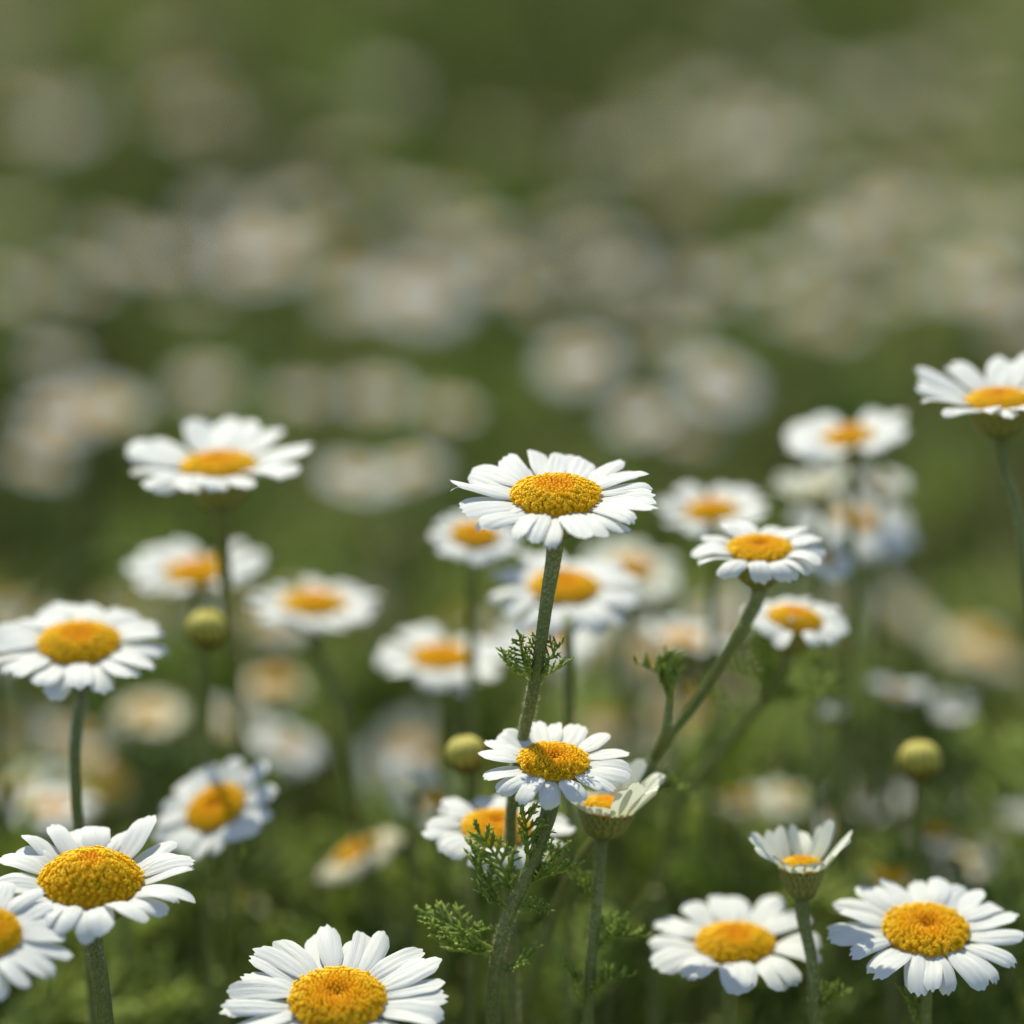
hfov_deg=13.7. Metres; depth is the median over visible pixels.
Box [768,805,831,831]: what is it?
daisy
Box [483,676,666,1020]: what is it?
daisy shoot
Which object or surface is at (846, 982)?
daisy shoot
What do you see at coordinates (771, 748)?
daisy shoot
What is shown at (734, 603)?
daisy
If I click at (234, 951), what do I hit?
daisy
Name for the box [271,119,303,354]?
daisy
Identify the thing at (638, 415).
daisy
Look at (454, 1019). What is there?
daisy shoot
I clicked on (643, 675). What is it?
daisy
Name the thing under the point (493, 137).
daisy
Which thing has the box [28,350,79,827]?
daisy
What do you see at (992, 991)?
daisy shoot
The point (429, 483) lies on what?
daisy shoot
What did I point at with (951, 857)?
daisy shoot
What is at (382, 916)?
daisy shoot
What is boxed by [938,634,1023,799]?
daisy
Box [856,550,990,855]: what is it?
daisy shoot
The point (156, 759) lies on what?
daisy shoot
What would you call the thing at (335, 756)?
daisy shoot
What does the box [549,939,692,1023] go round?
daisy shoot
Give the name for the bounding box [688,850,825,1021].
daisy shoot
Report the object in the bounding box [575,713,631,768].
daisy
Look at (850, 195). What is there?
daisy
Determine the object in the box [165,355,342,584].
daisy shoot
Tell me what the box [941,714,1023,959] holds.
daisy shoot
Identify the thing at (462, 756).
daisy bud
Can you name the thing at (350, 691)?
daisy
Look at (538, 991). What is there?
daisy shoot
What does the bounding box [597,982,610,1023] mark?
daisy shoot
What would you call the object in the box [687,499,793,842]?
daisy shoot
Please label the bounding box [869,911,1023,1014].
daisy shoot
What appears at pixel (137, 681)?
daisy
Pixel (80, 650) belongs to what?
daisy
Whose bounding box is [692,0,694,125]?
daisy
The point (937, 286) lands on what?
daisy
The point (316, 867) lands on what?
daisy shoot
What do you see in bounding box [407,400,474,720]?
daisy
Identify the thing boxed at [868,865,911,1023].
daisy
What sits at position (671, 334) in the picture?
daisy
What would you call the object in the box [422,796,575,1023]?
daisy
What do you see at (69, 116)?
daisy
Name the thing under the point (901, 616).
daisy
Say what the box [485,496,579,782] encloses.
daisy shoot
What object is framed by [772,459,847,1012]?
daisy
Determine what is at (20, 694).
daisy
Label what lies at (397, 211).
daisy
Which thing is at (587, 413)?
daisy shoot
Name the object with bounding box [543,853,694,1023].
daisy shoot
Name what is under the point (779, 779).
daisy shoot
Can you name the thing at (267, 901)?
daisy shoot
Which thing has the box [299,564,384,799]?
daisy shoot
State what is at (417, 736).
daisy
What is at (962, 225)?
daisy
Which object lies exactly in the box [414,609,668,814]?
daisy shoot
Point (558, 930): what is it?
daisy shoot
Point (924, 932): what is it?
daisy
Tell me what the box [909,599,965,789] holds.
daisy
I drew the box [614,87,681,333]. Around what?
daisy
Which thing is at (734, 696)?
daisy
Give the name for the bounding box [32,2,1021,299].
ground
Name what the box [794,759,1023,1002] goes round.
daisy shoot
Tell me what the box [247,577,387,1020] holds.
daisy
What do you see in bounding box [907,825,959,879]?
daisy
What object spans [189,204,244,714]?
daisy
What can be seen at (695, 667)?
daisy shoot
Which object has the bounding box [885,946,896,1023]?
daisy shoot
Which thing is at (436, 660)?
daisy
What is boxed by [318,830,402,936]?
daisy
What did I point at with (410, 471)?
daisy
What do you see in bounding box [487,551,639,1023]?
daisy
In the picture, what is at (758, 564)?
daisy
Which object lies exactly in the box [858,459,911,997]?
daisy
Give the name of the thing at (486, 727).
daisy
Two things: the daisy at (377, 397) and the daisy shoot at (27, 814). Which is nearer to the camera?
the daisy shoot at (27, 814)
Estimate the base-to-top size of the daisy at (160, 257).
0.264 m
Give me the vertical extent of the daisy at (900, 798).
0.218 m
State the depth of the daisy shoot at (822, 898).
0.85 m
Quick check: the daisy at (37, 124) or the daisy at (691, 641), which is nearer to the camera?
the daisy at (691, 641)
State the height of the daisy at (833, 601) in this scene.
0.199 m
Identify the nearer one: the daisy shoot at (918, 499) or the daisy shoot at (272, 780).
the daisy shoot at (272, 780)
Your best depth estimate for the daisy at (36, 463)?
1.12 m
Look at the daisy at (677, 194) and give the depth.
1.41 m
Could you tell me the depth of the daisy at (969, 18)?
2.27 m
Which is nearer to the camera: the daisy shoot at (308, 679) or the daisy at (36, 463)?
the daisy shoot at (308, 679)
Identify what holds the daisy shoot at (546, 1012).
on the ground at (920, 150)
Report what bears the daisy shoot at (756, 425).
on the ground at (920, 150)
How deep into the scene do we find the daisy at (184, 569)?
0.85 m
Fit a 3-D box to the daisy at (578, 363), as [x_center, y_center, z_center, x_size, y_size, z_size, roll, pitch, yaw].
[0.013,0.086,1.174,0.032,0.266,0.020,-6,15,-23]
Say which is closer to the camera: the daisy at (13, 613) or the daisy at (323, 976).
the daisy at (323, 976)
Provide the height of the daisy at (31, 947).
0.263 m
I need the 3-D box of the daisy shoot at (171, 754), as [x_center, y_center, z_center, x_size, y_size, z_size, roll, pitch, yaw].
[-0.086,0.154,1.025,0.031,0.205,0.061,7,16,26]
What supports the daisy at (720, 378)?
on the ground at (920, 150)
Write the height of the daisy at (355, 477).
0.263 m
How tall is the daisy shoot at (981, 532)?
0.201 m
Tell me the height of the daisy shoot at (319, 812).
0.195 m
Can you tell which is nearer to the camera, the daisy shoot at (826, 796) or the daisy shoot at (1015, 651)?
the daisy shoot at (826, 796)
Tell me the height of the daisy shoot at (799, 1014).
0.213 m
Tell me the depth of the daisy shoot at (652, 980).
0.83 m
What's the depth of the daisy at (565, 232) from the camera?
1.37 m
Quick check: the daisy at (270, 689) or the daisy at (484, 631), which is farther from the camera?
the daisy at (484, 631)
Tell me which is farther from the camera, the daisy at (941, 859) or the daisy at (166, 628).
the daisy at (166, 628)
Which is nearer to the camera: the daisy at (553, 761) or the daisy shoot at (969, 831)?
the daisy at (553, 761)
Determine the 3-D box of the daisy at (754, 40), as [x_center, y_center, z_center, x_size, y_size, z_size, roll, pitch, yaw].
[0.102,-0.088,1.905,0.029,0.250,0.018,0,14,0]
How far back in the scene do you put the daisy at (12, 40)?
1.78 m
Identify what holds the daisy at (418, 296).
on the ground at (920, 150)
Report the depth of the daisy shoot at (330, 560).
1.11 m
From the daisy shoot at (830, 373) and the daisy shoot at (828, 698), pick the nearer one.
the daisy shoot at (828, 698)
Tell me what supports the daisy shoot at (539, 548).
on the ground at (920, 150)
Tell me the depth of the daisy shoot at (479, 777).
0.97 m
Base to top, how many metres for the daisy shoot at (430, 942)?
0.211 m
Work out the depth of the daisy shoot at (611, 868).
0.89 m
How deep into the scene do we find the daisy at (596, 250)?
1.39 m
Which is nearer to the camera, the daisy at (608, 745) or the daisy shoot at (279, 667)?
the daisy at (608, 745)
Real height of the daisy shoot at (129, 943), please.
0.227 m
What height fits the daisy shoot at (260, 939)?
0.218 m
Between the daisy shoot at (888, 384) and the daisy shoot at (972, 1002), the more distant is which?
the daisy shoot at (888, 384)
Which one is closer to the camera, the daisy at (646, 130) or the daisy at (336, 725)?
the daisy at (336, 725)
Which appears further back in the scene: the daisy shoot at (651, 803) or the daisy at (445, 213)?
the daisy at (445, 213)
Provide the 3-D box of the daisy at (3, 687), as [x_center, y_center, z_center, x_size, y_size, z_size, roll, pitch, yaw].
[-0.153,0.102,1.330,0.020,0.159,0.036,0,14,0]
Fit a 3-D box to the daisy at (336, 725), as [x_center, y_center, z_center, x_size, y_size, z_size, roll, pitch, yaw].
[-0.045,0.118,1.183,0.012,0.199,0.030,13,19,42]
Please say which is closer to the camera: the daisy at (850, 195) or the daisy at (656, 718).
the daisy at (656, 718)
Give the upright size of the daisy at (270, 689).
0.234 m
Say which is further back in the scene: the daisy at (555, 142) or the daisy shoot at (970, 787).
the daisy at (555, 142)
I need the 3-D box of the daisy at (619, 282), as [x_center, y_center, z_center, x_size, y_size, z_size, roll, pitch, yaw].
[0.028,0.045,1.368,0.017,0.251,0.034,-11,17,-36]
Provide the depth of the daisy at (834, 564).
0.83 m
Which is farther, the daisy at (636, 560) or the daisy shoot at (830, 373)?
the daisy shoot at (830, 373)
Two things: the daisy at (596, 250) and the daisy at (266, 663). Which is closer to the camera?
the daisy at (266, 663)
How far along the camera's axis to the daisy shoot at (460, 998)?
0.83 m
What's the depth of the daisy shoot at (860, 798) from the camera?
0.91 m
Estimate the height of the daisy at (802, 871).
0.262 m
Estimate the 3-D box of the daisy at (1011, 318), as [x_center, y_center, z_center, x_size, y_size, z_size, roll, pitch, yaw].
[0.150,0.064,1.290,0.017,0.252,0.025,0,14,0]
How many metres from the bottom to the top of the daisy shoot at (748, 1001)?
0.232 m
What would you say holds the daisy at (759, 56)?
on the ground at (920, 150)
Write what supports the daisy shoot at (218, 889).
on the ground at (920, 150)
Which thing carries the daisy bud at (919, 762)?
on the ground at (920, 150)
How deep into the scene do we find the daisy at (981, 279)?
1.28 m
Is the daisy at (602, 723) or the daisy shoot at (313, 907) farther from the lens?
the daisy at (602, 723)
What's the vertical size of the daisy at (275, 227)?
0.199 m
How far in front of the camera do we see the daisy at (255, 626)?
1.05 m
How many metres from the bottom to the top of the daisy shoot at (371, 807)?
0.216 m
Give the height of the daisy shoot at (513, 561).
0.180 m
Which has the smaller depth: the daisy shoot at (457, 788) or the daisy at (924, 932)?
the daisy at (924, 932)
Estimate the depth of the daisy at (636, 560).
0.88 m
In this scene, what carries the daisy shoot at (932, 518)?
on the ground at (920, 150)
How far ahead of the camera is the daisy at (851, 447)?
0.84 m
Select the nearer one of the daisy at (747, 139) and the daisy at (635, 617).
the daisy at (635, 617)
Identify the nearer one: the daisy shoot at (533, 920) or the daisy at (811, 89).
the daisy shoot at (533, 920)
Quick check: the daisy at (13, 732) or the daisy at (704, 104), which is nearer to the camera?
the daisy at (13, 732)
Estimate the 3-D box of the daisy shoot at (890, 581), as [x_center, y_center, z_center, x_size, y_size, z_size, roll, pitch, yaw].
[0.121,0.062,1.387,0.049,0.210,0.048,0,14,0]
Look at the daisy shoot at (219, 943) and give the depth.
0.95 m
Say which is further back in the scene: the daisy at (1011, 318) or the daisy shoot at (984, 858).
the daisy at (1011, 318)
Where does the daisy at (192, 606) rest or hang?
on the ground at (920, 150)
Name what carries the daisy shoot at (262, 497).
on the ground at (920, 150)
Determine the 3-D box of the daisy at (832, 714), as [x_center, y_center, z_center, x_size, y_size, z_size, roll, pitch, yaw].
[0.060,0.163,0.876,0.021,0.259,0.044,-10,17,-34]
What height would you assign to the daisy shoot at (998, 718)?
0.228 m
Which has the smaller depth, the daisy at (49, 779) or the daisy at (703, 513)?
the daisy at (703, 513)
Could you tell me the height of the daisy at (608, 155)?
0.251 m
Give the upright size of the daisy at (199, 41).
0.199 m
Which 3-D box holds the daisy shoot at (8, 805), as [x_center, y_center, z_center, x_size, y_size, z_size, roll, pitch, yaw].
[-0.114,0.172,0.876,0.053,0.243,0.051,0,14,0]
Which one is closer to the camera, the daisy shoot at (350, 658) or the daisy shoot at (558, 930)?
the daisy shoot at (558, 930)
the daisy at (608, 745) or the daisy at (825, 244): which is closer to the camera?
the daisy at (608, 745)
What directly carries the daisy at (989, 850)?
on the ground at (920, 150)
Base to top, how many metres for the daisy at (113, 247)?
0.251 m
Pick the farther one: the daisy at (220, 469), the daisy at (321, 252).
the daisy at (321, 252)
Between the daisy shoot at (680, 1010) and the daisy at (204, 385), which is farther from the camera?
the daisy at (204, 385)
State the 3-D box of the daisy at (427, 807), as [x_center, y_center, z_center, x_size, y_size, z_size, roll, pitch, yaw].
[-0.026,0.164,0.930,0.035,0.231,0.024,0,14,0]
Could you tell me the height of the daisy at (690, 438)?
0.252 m
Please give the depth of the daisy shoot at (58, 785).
0.96 m
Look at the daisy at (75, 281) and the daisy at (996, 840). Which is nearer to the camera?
the daisy at (996, 840)
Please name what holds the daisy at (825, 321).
on the ground at (920, 150)
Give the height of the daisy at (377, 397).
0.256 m
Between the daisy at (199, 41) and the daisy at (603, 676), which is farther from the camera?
the daisy at (199, 41)
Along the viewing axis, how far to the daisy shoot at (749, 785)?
0.93 m
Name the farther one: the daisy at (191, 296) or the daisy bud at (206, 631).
the daisy at (191, 296)
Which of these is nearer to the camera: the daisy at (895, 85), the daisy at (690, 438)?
the daisy at (690, 438)
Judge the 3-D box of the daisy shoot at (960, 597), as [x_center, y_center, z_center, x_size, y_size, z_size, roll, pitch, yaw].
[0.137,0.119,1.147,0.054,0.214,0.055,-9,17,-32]
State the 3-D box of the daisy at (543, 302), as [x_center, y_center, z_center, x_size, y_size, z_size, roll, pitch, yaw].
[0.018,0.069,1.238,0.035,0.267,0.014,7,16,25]
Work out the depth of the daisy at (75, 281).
1.31 m
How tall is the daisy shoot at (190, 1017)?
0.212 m
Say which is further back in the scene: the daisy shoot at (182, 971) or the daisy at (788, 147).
the daisy at (788, 147)
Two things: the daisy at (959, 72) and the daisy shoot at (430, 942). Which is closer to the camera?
the daisy shoot at (430, 942)
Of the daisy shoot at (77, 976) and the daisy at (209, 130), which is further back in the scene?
the daisy at (209, 130)
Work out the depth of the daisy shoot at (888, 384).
1.36 m
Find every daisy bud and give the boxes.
[185,609,227,1023]
[445,735,485,1023]
[898,740,941,1023]
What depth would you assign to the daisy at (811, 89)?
1.83 m
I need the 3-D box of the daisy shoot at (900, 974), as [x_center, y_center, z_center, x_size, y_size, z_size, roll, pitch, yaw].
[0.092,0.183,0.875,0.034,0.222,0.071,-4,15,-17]
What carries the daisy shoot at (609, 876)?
on the ground at (920, 150)
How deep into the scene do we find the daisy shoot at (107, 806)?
1.00 m
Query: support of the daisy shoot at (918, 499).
on the ground at (920, 150)
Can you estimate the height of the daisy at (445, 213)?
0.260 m
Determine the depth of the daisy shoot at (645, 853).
0.93 m
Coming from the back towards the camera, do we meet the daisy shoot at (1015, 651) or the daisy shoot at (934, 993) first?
the daisy shoot at (1015, 651)
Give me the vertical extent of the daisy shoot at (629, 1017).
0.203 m
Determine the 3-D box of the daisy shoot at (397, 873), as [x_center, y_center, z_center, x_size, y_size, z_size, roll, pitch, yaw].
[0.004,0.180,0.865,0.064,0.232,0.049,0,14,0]
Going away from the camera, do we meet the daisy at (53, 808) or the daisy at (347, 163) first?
the daisy at (53, 808)
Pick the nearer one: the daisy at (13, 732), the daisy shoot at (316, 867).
the daisy shoot at (316, 867)
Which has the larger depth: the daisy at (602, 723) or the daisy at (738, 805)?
the daisy at (602, 723)
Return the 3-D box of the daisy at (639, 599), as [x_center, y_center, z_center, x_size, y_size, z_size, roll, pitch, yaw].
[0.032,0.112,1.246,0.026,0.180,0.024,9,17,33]
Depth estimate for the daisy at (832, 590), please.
1.21 m
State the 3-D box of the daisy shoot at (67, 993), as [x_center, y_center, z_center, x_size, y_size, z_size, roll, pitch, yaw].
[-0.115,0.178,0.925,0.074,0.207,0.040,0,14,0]
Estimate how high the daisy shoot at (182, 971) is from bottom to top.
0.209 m
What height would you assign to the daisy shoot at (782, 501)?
0.222 m
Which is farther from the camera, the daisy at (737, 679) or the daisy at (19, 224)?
the daisy at (19, 224)
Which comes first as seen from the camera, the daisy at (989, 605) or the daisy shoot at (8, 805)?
the daisy shoot at (8, 805)
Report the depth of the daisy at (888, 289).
1.26 m
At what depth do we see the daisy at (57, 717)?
1.32 m
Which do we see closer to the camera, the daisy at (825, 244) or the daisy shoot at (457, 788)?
the daisy shoot at (457, 788)
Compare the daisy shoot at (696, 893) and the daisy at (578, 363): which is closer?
the daisy shoot at (696, 893)
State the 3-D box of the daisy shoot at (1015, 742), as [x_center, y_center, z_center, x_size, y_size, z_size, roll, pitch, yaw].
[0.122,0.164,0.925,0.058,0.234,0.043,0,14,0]
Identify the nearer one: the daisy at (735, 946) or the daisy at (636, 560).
the daisy at (735, 946)
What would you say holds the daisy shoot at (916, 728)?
on the ground at (920, 150)
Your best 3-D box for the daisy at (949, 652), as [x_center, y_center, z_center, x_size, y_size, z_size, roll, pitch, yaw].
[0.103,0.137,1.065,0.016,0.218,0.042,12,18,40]
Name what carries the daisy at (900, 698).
on the ground at (920, 150)
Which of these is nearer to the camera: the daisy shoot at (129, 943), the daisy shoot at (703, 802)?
the daisy shoot at (129, 943)
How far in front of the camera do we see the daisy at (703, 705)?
1.15 m
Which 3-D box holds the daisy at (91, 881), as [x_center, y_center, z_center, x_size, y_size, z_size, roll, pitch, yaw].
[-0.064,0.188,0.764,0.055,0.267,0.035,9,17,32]
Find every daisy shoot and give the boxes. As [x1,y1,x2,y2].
[0,492,85,757]
[0,778,19,876]
[0,799,70,1023]
[0,962,180,1023]
[8,751,97,1008]
[9,689,183,971]
[11,441,121,828]
[14,872,58,1004]
[14,977,115,1016]
[21,918,193,1023]
[32,677,301,943]
[35,729,211,978]
[37,738,235,972]
[65,876,169,1023]
[68,970,79,1023]
[74,941,220,1023]
[103,841,302,1023]
[107,716,319,965]
[112,649,356,927]
[112,851,273,1023]
[131,943,202,1023]
[134,842,222,961]
[139,575,371,865]
[144,333,362,845]
[145,836,323,1016]
[162,997,283,1023]
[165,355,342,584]
[169,887,285,1023]
[177,411,300,727]
[180,852,252,973]
[193,646,343,971]
[201,632,384,967]
[213,758,319,1009]
[213,824,300,941]
[220,537,359,896]
[234,734,449,1001]
[239,746,300,973]
[247,570,394,838]
[288,890,348,944]
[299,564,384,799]
[307,870,451,1023]
[311,819,615,978]
[316,355,462,741]
[317,771,496,902]
[321,850,341,934]
[334,831,613,947]
[341,901,450,1023]
[344,565,537,859]
[360,827,551,1023]
[378,844,694,1023]
[379,891,426,1019]
[385,849,485,1023]
[389,525,574,767]
[389,859,634,1001]
[397,952,578,1023]
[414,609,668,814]
[422,763,500,948]
[423,465,518,737]
[425,839,612,1013]
[427,764,681,889]
[433,739,690,1023]
[444,1011,456,1023]
[447,874,587,1002]
[450,902,648,1021]
[450,916,558,1023]
[462,809,618,1023]
[478,768,610,1010]
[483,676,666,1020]
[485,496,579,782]
[494,536,676,709]
[530,413,673,708]
[536,787,589,1000]
[536,856,658,1023]
[537,716,740,1020]
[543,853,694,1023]
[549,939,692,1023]
[554,823,770,1023]
[569,369,733,845]
[576,607,686,861]
[581,896,759,1023]
[585,635,729,1012]
[586,873,618,932]
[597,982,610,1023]
[611,954,636,1023]
[628,815,782,1013]
[667,774,826,940]
[678,555,778,750]
[680,768,829,1021]
[681,706,940,1023]
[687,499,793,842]
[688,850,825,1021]
[691,403,785,683]
[692,708,827,947]
[694,761,777,1023]
[696,755,897,1009]
[713,965,868,1023]
[718,826,926,1023]
[734,432,960,880]
[736,453,973,761]
[741,757,865,877]
[744,325,922,649]
[757,861,877,1021]
[784,746,934,1023]
[787,373,985,708]
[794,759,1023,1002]
[798,369,846,685]
[806,953,904,1023]
[820,828,1023,1023]
[821,887,1020,1023]
[824,689,938,876]
[825,580,911,860]
[835,398,956,655]
[853,829,1021,978]
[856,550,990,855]
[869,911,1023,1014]
[879,765,942,993]
[879,852,957,1023]
[881,440,1022,776]
[882,628,1023,841]
[884,841,903,1023]
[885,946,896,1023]
[907,347,1020,799]
[911,784,1023,1003]
[913,470,1023,766]
[929,564,1023,884]
[932,905,1020,999]
[932,908,1003,1023]
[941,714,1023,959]
[946,857,993,1008]
[964,683,1022,815]
[979,837,1023,991]
[988,969,1023,1023]
[989,954,1023,1014]
[993,730,1023,774]
[994,633,1023,910]
[999,839,1023,988]
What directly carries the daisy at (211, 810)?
on the ground at (920, 150)
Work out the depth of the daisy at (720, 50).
2.35 m
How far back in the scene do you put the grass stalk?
0.86 m
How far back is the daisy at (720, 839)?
0.96 m
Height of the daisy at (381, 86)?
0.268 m
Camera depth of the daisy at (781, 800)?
0.90 m
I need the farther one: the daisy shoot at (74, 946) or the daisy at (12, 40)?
the daisy at (12, 40)
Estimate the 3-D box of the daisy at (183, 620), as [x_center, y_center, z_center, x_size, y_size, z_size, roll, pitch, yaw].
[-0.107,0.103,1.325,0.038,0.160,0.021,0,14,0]
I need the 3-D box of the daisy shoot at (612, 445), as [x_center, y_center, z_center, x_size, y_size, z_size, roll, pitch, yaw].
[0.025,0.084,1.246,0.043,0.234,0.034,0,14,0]
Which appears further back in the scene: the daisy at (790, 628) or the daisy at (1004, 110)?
the daisy at (1004, 110)
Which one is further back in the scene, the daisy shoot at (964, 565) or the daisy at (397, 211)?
the daisy at (397, 211)
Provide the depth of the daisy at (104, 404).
1.08 m
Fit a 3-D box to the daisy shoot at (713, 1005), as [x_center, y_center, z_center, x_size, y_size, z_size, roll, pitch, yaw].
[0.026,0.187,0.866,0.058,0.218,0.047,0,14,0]
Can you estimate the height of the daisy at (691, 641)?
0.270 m
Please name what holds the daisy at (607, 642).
on the ground at (920, 150)
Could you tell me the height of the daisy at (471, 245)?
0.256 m
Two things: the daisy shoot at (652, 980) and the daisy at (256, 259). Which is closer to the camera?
the daisy shoot at (652, 980)
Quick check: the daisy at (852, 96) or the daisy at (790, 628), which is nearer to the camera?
the daisy at (790, 628)
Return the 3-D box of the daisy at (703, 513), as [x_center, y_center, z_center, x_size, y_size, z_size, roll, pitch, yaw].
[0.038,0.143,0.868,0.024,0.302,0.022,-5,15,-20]
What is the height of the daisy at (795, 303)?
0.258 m
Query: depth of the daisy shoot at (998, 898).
0.84 m
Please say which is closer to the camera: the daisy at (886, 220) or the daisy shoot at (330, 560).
the daisy shoot at (330, 560)
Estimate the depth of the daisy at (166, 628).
1.14 m
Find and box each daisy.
[0,23,39,287]
[0,210,41,443]
[0,278,48,827]
[0,602,168,1023]
[0,603,38,711]
[0,615,83,972]
[0,709,45,770]
[0,815,195,1023]
[0,881,73,1000]
[1,606,17,696]
[3,764,69,1005]
[4,111,89,479]
[6,450,92,814]
[13,615,36,717]
[13,787,99,1011]
[24,401,113,829]
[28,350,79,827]
[34,718,114,786]
[42,232,143,745]
[46,105,93,315]
[48,270,127,705]
[50,600,91,791]
[65,766,140,826]
[73,382,145,825]
[111,595,178,836]
[113,695,184,968]
[114,637,154,996]
[125,541,264,985]
[126,418,312,947]
[127,47,189,380]
[127,246,212,739]
[134,593,172,752]
[154,95,217,342]
[154,758,277,1023]
[161,287,214,546]
[168,118,235,418]
[168,600,194,696]
[168,600,195,667]
[174,372,232,944]
[182,34,222,165]
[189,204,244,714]
[206,599,293,830]
[209,704,265,769]
[213,889,264,982]
[214,241,308,823]
[219,924,448,1023]
[240,591,357,901]
[242,672,306,909]
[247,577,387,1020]
[252,723,323,938]
[256,219,291,348]
[259,197,350,547]
[264,656,271,712]
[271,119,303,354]
[274,385,367,835]
[288,236,352,540]
[305,629,330,774]
[318,154,372,566]
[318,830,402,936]
[322,460,387,818]
[325,278,421,713]
[328,583,384,922]
[329,662,359,904]
[345,380,410,648]
[356,709,435,816]
[363,78,427,612]
[366,510,418,696]
[370,195,422,561]
[370,269,467,597]
[374,624,558,1023]
[379,455,446,804]
[385,752,463,939]
[393,766,440,948]
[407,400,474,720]
[413,721,631,1023]
[417,201,477,487]
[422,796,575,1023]
[429,512,540,1023]
[433,129,513,607]
[437,229,502,564]
[442,619,517,736]
[451,450,656,1023]
[476,263,534,544]
[477,605,518,704]
[484,611,520,731]
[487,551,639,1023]
[496,616,603,904]
[501,134,576,442]
[518,295,576,561]
[518,521,825,1023]
[537,217,588,737]
[540,342,616,675]
[542,671,619,850]
[557,240,633,725]
[559,758,664,1023]
[563,537,680,1023]
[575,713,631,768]
[580,143,635,460]
[582,606,630,885]
[589,266,645,587]
[600,741,660,853]
[610,401,703,897]
[611,597,652,825]
[612,597,848,1023]
[612,600,668,680]
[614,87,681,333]
[616,634,664,847]
[622,123,669,451]
[633,427,718,749]
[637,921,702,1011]
[639,618,728,1023]
[643,325,696,643]
[647,184,708,762]
[648,590,731,844]
[648,702,718,917]
[648,895,821,1023]
[656,358,756,652]
[656,484,767,1023]
[663,266,736,802]
[671,92,727,498]
[673,147,714,456]
[686,592,748,717]
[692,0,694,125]
[695,666,763,830]
[695,790,760,902]
[711,0,725,182]
[711,34,775,441]
[714,122,795,474]
[716,703,845,1023]
[716,793,769,1019]
[717,637,746,779]
[719,623,758,654]
[720,588,767,893]
[726,262,786,732]
[742,137,812,426]
[749,819,853,1023]
[752,82,829,472]
[756,0,762,123]
[760,783,808,957]
[764,291,824,465]
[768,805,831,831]
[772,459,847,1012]
[783,85,875,520]
[784,410,906,1019]
[788,309,860,581]
[789,491,917,875]
[792,231,859,665]
[800,579,867,760]
[803,532,851,1022]
[825,595,857,769]
[826,184,876,393]
[826,877,1023,1023]
[831,782,908,861]
[842,203,920,838]
[853,572,944,774]
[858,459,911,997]
[859,870,937,883]
[861,0,877,233]
[861,280,943,786]
[868,678,931,1016]
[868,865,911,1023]
[870,76,930,505]
[873,684,973,1007]
[886,131,964,411]
[890,177,945,507]
[905,63,982,466]
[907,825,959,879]
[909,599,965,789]
[909,796,988,879]
[910,274,963,754]
[914,354,1023,608]
[923,814,996,881]
[932,628,996,785]
[934,845,993,998]
[935,211,995,590]
[938,263,1020,724]
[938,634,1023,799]
[948,8,988,203]
[960,801,1000,985]
[970,196,1023,774]
[972,583,1023,629]
[982,103,1023,498]
[987,306,1023,840]
[991,837,1023,855]
[1003,806,1023,856]
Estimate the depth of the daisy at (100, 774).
1.03 m
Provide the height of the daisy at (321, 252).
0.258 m
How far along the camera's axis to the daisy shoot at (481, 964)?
0.88 m
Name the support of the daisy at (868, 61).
on the ground at (920, 150)
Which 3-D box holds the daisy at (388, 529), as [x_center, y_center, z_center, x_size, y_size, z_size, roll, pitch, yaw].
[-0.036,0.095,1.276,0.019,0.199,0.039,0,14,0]
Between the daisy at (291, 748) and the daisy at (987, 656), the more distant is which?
the daisy at (987, 656)
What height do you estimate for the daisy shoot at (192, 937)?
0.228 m
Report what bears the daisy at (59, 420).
on the ground at (920, 150)
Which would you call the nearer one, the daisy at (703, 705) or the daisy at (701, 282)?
the daisy at (703, 705)
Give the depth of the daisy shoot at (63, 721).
1.11 m
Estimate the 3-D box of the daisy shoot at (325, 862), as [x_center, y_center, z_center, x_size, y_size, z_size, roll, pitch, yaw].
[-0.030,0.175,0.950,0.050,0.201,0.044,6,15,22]
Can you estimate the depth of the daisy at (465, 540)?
0.82 m
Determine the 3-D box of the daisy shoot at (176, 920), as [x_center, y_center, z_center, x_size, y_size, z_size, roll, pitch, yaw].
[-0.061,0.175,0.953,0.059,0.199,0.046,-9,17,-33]
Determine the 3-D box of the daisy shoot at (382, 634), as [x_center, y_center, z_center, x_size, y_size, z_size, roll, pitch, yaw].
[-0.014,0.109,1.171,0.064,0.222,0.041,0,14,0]
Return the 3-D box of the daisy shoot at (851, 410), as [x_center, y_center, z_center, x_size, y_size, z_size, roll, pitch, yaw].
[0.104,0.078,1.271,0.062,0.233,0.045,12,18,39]
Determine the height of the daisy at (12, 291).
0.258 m
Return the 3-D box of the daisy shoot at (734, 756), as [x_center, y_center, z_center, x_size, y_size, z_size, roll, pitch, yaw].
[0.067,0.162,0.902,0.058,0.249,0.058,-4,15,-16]
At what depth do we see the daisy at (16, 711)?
1.14 m
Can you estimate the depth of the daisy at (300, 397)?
1.12 m
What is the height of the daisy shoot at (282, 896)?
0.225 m
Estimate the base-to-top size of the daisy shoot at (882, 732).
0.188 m
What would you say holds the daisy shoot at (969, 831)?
on the ground at (920, 150)
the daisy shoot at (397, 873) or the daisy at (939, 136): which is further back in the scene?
the daisy at (939, 136)

